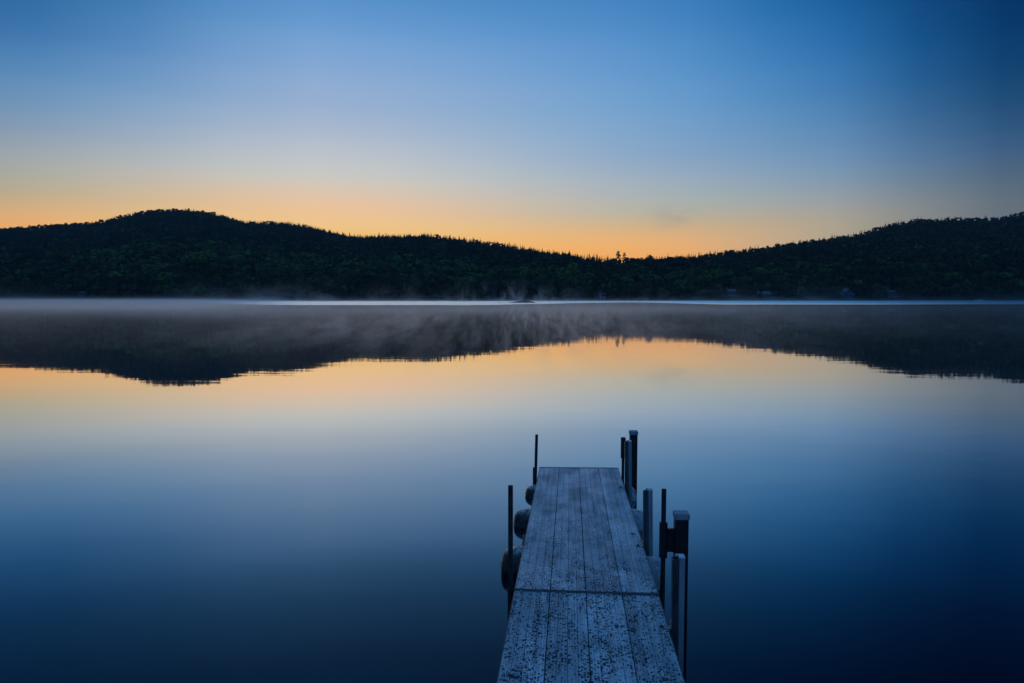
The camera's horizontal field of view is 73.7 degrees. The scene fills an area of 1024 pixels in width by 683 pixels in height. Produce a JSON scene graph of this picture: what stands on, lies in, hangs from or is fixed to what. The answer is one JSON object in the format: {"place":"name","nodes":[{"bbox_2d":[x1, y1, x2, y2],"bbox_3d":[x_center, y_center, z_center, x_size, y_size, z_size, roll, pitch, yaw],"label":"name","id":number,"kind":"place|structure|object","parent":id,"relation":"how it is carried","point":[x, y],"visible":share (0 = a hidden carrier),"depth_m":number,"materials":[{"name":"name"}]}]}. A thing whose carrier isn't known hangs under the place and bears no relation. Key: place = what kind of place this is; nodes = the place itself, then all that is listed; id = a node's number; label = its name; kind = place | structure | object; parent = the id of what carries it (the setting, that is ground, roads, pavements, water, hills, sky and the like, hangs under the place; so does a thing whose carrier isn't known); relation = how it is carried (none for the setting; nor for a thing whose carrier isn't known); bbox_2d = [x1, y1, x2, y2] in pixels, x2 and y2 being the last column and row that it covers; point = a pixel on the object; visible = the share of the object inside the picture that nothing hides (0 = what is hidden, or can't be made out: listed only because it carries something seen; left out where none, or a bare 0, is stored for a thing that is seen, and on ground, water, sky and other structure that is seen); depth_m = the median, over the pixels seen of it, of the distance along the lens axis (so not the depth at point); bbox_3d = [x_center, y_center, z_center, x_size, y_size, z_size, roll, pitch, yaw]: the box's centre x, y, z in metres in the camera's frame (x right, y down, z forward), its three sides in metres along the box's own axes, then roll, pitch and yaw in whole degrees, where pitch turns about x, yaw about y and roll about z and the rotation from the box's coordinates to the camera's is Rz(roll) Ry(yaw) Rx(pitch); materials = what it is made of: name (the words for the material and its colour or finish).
{"place":"outdoors","nodes":[
{"label":"outdoors","id":0,"kind":"place"},
{"bbox_2d":[0,301,1023,682],"bbox_3d":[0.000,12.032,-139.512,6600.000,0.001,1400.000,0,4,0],"label":"water","id":1,"kind":"structure","parent":0,"point":[252,491],"depth_m":10.92,"materials":[{"name":"blue liquid"}]},
{"bbox_2d":[508,485,512,618],"bbox_3d":[0.012,2.665,6.010,0.101,2.835,0.051,0,4,5],"label":"dock pole","id":2,"kind":"object","parent":1,"relation":"in","point":[510,542],"visible":0.67,"depth_m":5.94,"materials":[{"name":"black wood"}]},
{"bbox_2d":[509,300,535,302],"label":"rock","id":3,"kind":"object","parent":1,"relation":"in","point":[525,301],"visible":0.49,"depth_m":319.36,"materials":[{"name":"grey stone"}]},
{"bbox_2d":[533,434,537,484],"bbox_3d":[0.344,2.589,10.101,0.126,2.451,0.051,0,4,5],"label":"dock pole","id":4,"kind":"object","parent":1,"relation":"in","point":[535,463],"visible":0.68,"depth_m":10.03,"materials":[{"name":"black wood"}]},
{"bbox_2d":[501,440,659,592],"bbox_3d":[0.820,1.969,8.291,1.680,1.119,4.900,0,2,5],"label":"dock section","id":5,"kind":"object","parent":1,"relation":"on","point":[617,556],"visible":0.89,"depth_m":7.25,"materials":[{"name":"wood"}]},
{"bbox_2d":[496,554,684,682],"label":"dock section","id":6,"kind":"object","parent":1,"relation":"on","point":[648,647],"visible":1,"depth_m":5.09,"materials":[{"name":"wood"}]},
{"bbox_2d":[621,430,637,485],"bbox_3d":[1.787,2.672,10.477,0.256,2.635,0.132,0,4,5],"label":"square post","id":7,"kind":"object","parent":1,"relation":"in","point":[633,436],"visible":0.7,"depth_m":10.36,"materials":[{"name":"brown wood"}]},
{"bbox_2d":[659,488,689,618],"bbox_3d":[1.448,2.793,6.180,0.258,2.957,0.132,0,4,5],"label":"square post","id":8,"kind":"object","parent":1,"relation":"in","point":[674,540],"visible":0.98,"depth_m":6.08,"materials":[{"name":"brown wood"}]},
{"bbox_2d":[0,215,1023,300],"bbox_3d":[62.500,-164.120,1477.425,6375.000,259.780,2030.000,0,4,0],"label":"hills","id":9,"kind":"structure","parent":0,"point":[486,297],"depth_m":509.51,"materials":[{"name":"plant"}]},
{"bbox_2d":[77,291,90,297],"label":"cottage","id":10,"kind":"structure","parent":9,"relation":"on","point":[82,294],"depth_m":508.38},
{"bbox_2d":[0,208,1023,298],"bbox_3d":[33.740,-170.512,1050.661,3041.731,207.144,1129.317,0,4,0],"label":"forest","id":11,"kind":"object","parent":9,"relation":"on","point":[128,253],"visible":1,"depth_m":643.23,"materials":[{"name":"green plant"}]},
{"bbox_2d":[563,262,581,276],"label":"broadleaf tree","id":12,"kind":"object","parent":9,"relation":"on","point":[571,268],"visible":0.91,"depth_m":578.54,"materials":[{"name":"green plant"}]},
{"bbox_2d":[598,291,605,298],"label":"cottage","id":13,"kind":"structure","parent":9,"relation":"on","point":[601,296],"depth_m":507.90,"materials":[{"name":"metal"}]},
{"bbox_2d":[725,289,737,296],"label":"cottage","id":14,"kind":"structure","parent":9,"relation":"on","point":[731,292],"depth_m":509.30,"materials":[{"name":"metal"}]},
{"bbox_2d":[756,291,770,296],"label":"cottage","id":15,"kind":"structure","parent":9,"relation":"on","point":[766,293],"depth_m":508.14,"materials":[{"name":"metal"}]},
{"bbox_2d":[838,288,854,300],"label":"cottage","id":16,"kind":"structure","parent":9,"relation":"on","point":[846,294],"depth_m":508.12,"materials":[{"name":"metal"}]},
{"bbox_2d":[884,290,900,298],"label":"cottage","id":17,"kind":"structure","parent":9,"relation":"on","point":[892,294],"depth_m":509.35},
{"bbox_2d":[0,0,1023,262],"label":"sky","id":18,"kind":"structure","parent":0,"point":[602,128],"materials":[{"name":"blue"}]}
]}

